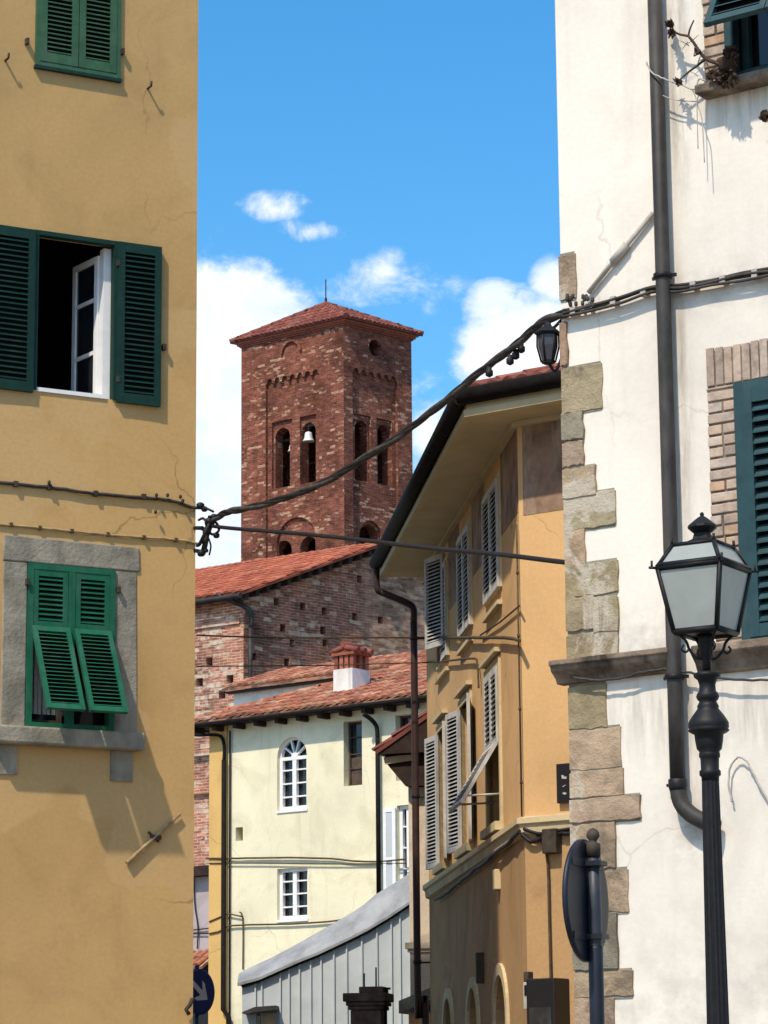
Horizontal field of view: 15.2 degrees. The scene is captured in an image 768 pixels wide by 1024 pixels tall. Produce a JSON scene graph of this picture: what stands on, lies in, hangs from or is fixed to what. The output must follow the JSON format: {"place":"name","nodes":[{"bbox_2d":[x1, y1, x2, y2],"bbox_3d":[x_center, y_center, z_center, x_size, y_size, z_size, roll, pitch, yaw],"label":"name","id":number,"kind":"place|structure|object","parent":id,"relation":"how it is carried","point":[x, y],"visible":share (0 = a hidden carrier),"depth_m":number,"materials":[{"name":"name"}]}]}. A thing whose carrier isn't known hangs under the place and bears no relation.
{"place":"outdoors","nodes":[
{"label":"outdoors","id":0,"kind":"place"},
{"bbox_2d":[194,543,424,865],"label":"brick church","id":1,"kind":"structure","parent":0,"point":[330,592],"depth_m":75.31,"materials":[{"name":"brown brick"}]},
{"bbox_2d":[229,279,423,560],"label":"bell tower","id":2,"kind":"structure","parent":0,"point":[339,377],"depth_m":109.63,"materials":[{"name":"brick"}]},
{"bbox_2d":[283,438,289,452],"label":"bell","id":3,"kind":"object","parent":2,"relation":"hanging from","point":[286,440],"visible":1,"depth_m":110.58,"materials":[{"name":"metal"}]},
{"bbox_2d":[302,423,314,442],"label":"bell","id":4,"kind":"object","parent":2,"relation":"hanging from","point":[308,437],"visible":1,"depth_m":109.39,"materials":[{"name":"metal"}]},
{"bbox_2d":[369,340,378,355],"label":"round window","id":5,"kind":"structure","parent":2,"relation":"in","point":[374,345],"depth_m":110.15,"materials":[{"name":"brick"}]},
{"bbox_2d":[195,0,561,568],"label":"sky","id":6,"kind":"structure","parent":0,"point":[399,155],"materials":[{"name":"blue"}]},
{"label":"ground","id":7,"kind":"structure","parent":0,"visible":0},
{"bbox_2d":[0,0,197,1023],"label":"ochre house","id":8,"kind":"structure","parent":7,"relation":"on","point":[98,203],"depth_m":28.12,"materials":[{"name":"paint"}]},
{"bbox_2d":[25,563,127,730],"bbox_3d":[-2.951,1.281,27.592,0.900,1.589,0.669,6,-13,-27],"label":"window","id":9,"kind":"structure","parent":8,"relation":"in","point":[73,677],"depth_m":27.64,"materials":[{"name":"green paint"}]},
{"bbox_2d":[33,0,121,82],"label":"window","id":10,"kind":"structure","parent":8,"relation":"in","point":[81,38],"depth_m":28.97,"materials":[{"name":"green paint"}]},
{"bbox_2d":[0,225,161,406],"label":"window","id":11,"kind":"structure","parent":8,"relation":"in","point":[117,310],"depth_m":28.61,"materials":[{"name":"green paint"}]},
{"bbox_2d":[0,522,197,543],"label":"wall cable","id":12,"kind":"object","parent":8,"relation":"attached to","point":[107,534],"depth_m":28.06,"materials":[{"name":"brown rubber"}]},
{"bbox_2d":[0,480,198,513],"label":"wall cable","id":13,"kind":"object","parent":8,"relation":"attached to","point":[94,493],"depth_m":28.14,"materials":[{"name":"rubber"}]},
{"bbox_2d":[125,813,180,864],"bbox_3d":[-2.224,3.145,27.730,0.579,0.523,0.058,6,-14,-28],"label":"iron bar","id":14,"kind":"object","parent":8,"relation":"attached to","point":[157,836],"visible":1,"depth_m":27.70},
{"bbox_2d":[184,998,193,1015],"bbox_3d":[-1.863,4.729,27.536,0.108,0.173,0.038,6,-13,-27],"label":"wall stub","id":15,"kind":"object","parent":8,"relation":"attached to","point":[189,1005],"depth_m":27.52,"materials":[{"name":"metal"}]},
{"bbox_2d":[193,502,219,556],"bbox_3d":[-1.793,0.172,28.411,0.397,0.551,0.198,-10,-15,39],"label":"cable bracket","id":16,"kind":"object","parent":8,"relation":"attached to","point":[204,540],"visible":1,"depth_m":28.34,"materials":[{"name":"black metal"}]},
{"bbox_2d":[211,309,566,529],"bbox_3d":[-0.116,-0.653,24.954,0.298,0.321,7.914,4,-13,-22],"label":"overhead cable","id":17,"kind":"object","parent":16,"relation":"attached to","point":[516,347],"visible":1,"depth_m":24.27,"materials":[{"name":"black rubber"}]},
{"bbox_2d":[193,865,208,1023],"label":"lilac house","id":18,"kind":"structure","parent":7,"relation":"on","point":[201,952],"depth_m":63.96,"materials":[{"name":"paint"}]},
{"bbox_2d":[193,877,208,948],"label":"wall cable","id":19,"kind":"object","parent":18,"relation":"attached to","point":[197,929],"depth_m":63.98,"materials":[{"name":"black rubber"}]},
{"bbox_2d":[193,965,214,1023],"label":"direction sign","id":20,"kind":"object","parent":7,"relation":"on","point":[203,991],"visible":0.65,"depth_m":38.13,"materials":[{"name":"blue metal"}]},
{"bbox_2d":[194,641,426,1023],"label":"cream house","id":21,"kind":"structure","parent":7,"relation":"on","point":[305,772],"depth_m":56.97,"materials":[{"name":"paint"}]},
{"bbox_2d":[209,912,243,969],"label":"wall cable","id":22,"kind":"object","parent":21,"relation":"attached to","point":[242,934],"depth_m":57.20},
{"bbox_2d":[209,919,339,934],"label":"wall cable","id":23,"kind":"object","parent":21,"relation":"attached to","point":[277,924],"depth_m":56.61,"materials":[{"name":"black rubber"}]},
{"bbox_2d":[276,737,307,812],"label":"window","id":24,"kind":"structure","parent":21,"relation":"in","point":[293,754],"depth_m":57.26,"materials":[{"name":"white paint"}]},
{"bbox_2d":[276,867,307,922],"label":"window","id":25,"kind":"structure","parent":21,"relation":"in","point":[294,881],"depth_m":56.76,"materials":[{"name":"white paint"}]},
{"bbox_2d":[205,857,406,864],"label":"wall cable","id":26,"kind":"object","parent":21,"relation":"attached to","point":[370,862],"depth_m":56.33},
{"bbox_2d":[348,721,361,785],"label":"window","id":27,"kind":"structure","parent":21,"relation":"in","point":[354,728],"depth_m":56.45,"materials":[{"name":"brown wood"}]},
{"bbox_2d":[383,805,408,889],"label":"window","id":28,"kind":"structure","parent":21,"relation":"in","point":[389,814],"depth_m":55.25,"materials":[{"name":"white paint"}]},
{"bbox_2d":[400,715,410,727],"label":"window","id":29,"kind":"structure","parent":21,"relation":"in","point":[404,720],"depth_m":55.82,"materials":[{"name":"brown wood"}]},
{"bbox_2d":[237,874,409,1023],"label":"zinc annex","id":30,"kind":"object","parent":7,"relation":"on","point":[312,979],"visible":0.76,"depth_m":46.80,"materials":[{"name":"grey metal"}]},
{"bbox_2d":[262,1013,276,1023],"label":"window","id":31,"kind":"structure","parent":30,"relation":"in","point":[267,1018],"depth_m":46.74,"materials":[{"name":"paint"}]},
{"bbox_2d":[221,650,425,705],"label":"house","id":32,"kind":"structure","parent":7,"relation":"on","point":[291,675],"depth_m":62.44,"materials":[{"name":"tile"}]},
{"bbox_2d":[371,710,430,1023],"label":"annex","id":33,"kind":"object","parent":7,"relation":"on","point":[394,750],"visible":0.13,"depth_m":42.03,"materials":[{"name":"pink paint"}]},
{"bbox_2d":[369,363,574,1023],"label":"corner house","id":34,"kind":"structure","parent":7,"relation":"on","point":[486,475],"depth_m":33.15,"materials":[{"name":"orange paint"}]},
{"bbox_2d":[196,657,479,687],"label":"overhead cable","id":35,"kind":"object","parent":34,"relation":"attached to","point":[469,658],"visible":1,"depth_m":40.01,"materials":[{"name":"black rubber"}]},
{"bbox_2d":[196,634,520,642],"bbox_3d":[0.668,1.673,36.385,2.768,1.668,10.111,5,-13,-23],"label":"overhead cable","id":36,"kind":"object","parent":34,"relation":"attached to","point":[484,637],"visible":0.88,"depth_m":39.99,"materials":[{"name":"black rubber"}]},
{"bbox_2d":[424,709,448,874],"bbox_3d":[0.753,3.727,38.238,0.190,2.085,1.859,1,-12,-6],"label":"window","id":37,"kind":"structure","parent":34,"relation":"in","point":[431,744],"depth_m":38.74,"materials":[{"name":"paint"}]},
{"bbox_2d":[424,553,449,684],"bbox_3d":[0.701,1.406,38.501,0.286,1.629,1.339,1,-12,-6],"label":"window","id":38,"kind":"structure","parent":34,"relation":"in","point":[436,568],"depth_m":38.40,"materials":[{"name":"paint"}]},
{"bbox_2d":[445,680,473,858],"bbox_3d":[0.996,3.218,35.838,0.190,2.085,1.982,1,-12,-6],"label":"window","id":39,"kind":"structure","parent":34,"relation":"in","point":[454,762],"depth_m":36.38,"materials":[{"name":"paint"}]},
{"bbox_2d":[456,518,472,655],"bbox_3d":[1.027,0.953,36.142,0.110,1.534,1.268,1,-12,-6],"label":"window","id":40,"kind":"structure","parent":34,"relation":"in","point":[464,579],"depth_m":36.03,"materials":[{"name":"paint"}]},
{"bbox_2d":[449,647,503,839],"bbox_3d":[1.068,2.698,33.377,0.530,2.085,1.335,1,-12,-6],"label":"window","id":41,"kind":"structure","parent":34,"relation":"in","point":[492,675],"depth_m":33.30,"materials":[{"name":"paint"}]},
{"bbox_2d":[433,829,520,900],"bbox_3d":[1.072,4.310,34.697,0.061,0.201,7.797,1,-12,-6],"label":"wall cable","id":42,"kind":"object","parent":34,"relation":"attached to","point":[489,857],"depth_m":33.91,"materials":[{"name":"black rubber"}]},
{"bbox_2d":[481,472,501,622],"bbox_3d":[1.275,0.434,33.692,0.110,1.534,1.382,1,-12,-6],"label":"window","id":43,"kind":"structure","parent":34,"relation":"in","point":[491,501],"depth_m":33.59,"materials":[{"name":"paint"}]},
{"bbox_2d":[480,605,519,635],"bbox_3d":[1.315,1.248,32.925,0.019,0.235,3.231,1,-12,-6],"label":"wall cable","id":44,"kind":"object","parent":34,"relation":"attached to","point":[506,616],"depth_m":32.74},
{"bbox_2d":[523,982,526,1009],"bbox_3d":[1.566,5.122,30.490,0.152,0.284,0.126,-9,-15,35],"label":"meter box","id":45,"kind":"object","parent":34,"relation":"attached to","point":[524,996],"visible":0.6,"depth_m":30.47,"materials":[{"name":"white"}]},
{"bbox_2d":[520,827,569,843],"bbox_3d":[1.832,3.420,30.644,0.906,0.183,0.057,-9,-15,35],"label":"wall cable","id":46,"kind":"object","parent":34,"relation":"attached to","point":[564,831],"depth_m":30.76,"materials":[{"name":"black rubber"}]},
{"bbox_2d":[526,978,569,1023],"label":"black sign box","id":47,"kind":"object","parent":34,"relation":"attached to","point":[547,1000],"visible":1,"depth_m":30.14,"materials":[{"name":"metal"}]},
{"bbox_2d":[556,763,570,803],"bbox_3d":[1.961,2.888,30.687,0.260,0.418,0.054,-9,-15,35],"label":"wall sign","id":48,"kind":"object","parent":34,"relation":"attached to","point":[563,771],"visible":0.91,"depth_m":30.70,"materials":[{"name":"black metal"}]},
{"bbox_2d":[562,828,608,1023],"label":"traffic sign","id":49,"kind":"object","parent":7,"relation":"on","point":[585,903],"visible":1,"depth_m":14.23,"materials":[{"name":"grey metal"}]},
{"bbox_2d":[548,0,767,1023],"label":"white house","id":50,"kind":"structure","parent":7,"relation":"on","point":[664,418],"depth_m":20.69,"materials":[{"name":"paint"}]},
{"bbox_2d":[211,524,564,564],"bbox_3d":[-0.090,0.261,24.817,0.244,1.811,7.775,5,-13,-23],"label":"overhead cable","id":51,"kind":"object","parent":50,"relation":"attached to","point":[465,551],"visible":1,"depth_m":24.48,"materials":[{"name":"black rubber"}]},
{"bbox_2d":[534,319,561,372],"bbox_3d":[1.230,-1.240,21.467,0.226,0.418,0.182,0,-12,0],"label":"wall lantern","id":52,"kind":"object","parent":50,"relation":"attached to","point":[547,340],"depth_m":21.42,"materials":[{"name":"black metal"}]},
{"bbox_2d":[586,211,653,293],"bbox_3d":[1.739,-1.908,21.201,0.598,0.535,0.064,-9,-15,35],"label":"slanting conduit","id":53,"kind":"object","parent":50,"relation":"attached to","point":[619,253],"visible":1,"depth_m":21.18,"materials":[{"name":"white plastic"}]},
{"bbox_2d":[562,267,767,317],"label":"wall cable","id":54,"kind":"object","parent":50,"relation":"attached to","point":[724,280],"depth_m":20.94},
{"bbox_2d":[570,667,767,681],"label":"wall cable","id":55,"kind":"object","parent":50,"relation":"attached to","point":[664,668],"depth_m":20.40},
{"bbox_2d":[646,62,706,162],"bbox_3d":[2.151,-2.917,20.979,0.505,0.863,0.072,-9,-15,35],"label":"loose wire","id":56,"kind":"object","parent":50,"relation":"attached to","point":[696,101],"visible":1,"depth_m":20.89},
{"bbox_2d":[664,18,767,122],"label":"potted plant","id":57,"kind":"object","parent":50,"relation":"on","point":[726,75],"visible":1,"depth_m":20.78,"materials":[{"name":"brown plant"}]},
{"bbox_2d":[703,0,767,74],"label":"window","id":58,"kind":"structure","parent":50,"relation":"in","point":[750,31],"depth_m":20.97,"materials":[{"name":"teal paint"}]},
{"bbox_2d":[727,756,767,802],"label":"loose wire","id":59,"kind":"object","parent":50,"relation":"attached to","point":[750,768],"visible":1,"depth_m":19.90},
{"bbox_2d":[733,377,767,639],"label":"window","id":60,"kind":"structure","parent":50,"relation":"in","point":[750,397],"depth_m":20.22,"materials":[{"name":"teal paint"}]},
{"bbox_2d":[649,512,757,1023],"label":"street lamp","id":61,"kind":"object","parent":7,"relation":"on","point":[703,574],"visible":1,"depth_m":14.16,"materials":[{"name":"black metal"}]},
{"label":"road","id":62,"kind":"structure","parent":0,"visible":0},
{"bbox_2d":[343,967,393,1023],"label":"gate pier","id":63,"kind":"structure","parent":62,"relation":"on","point":[369,1005],"depth_m":35.31,"materials":[{"name":"stone"}]}
]}

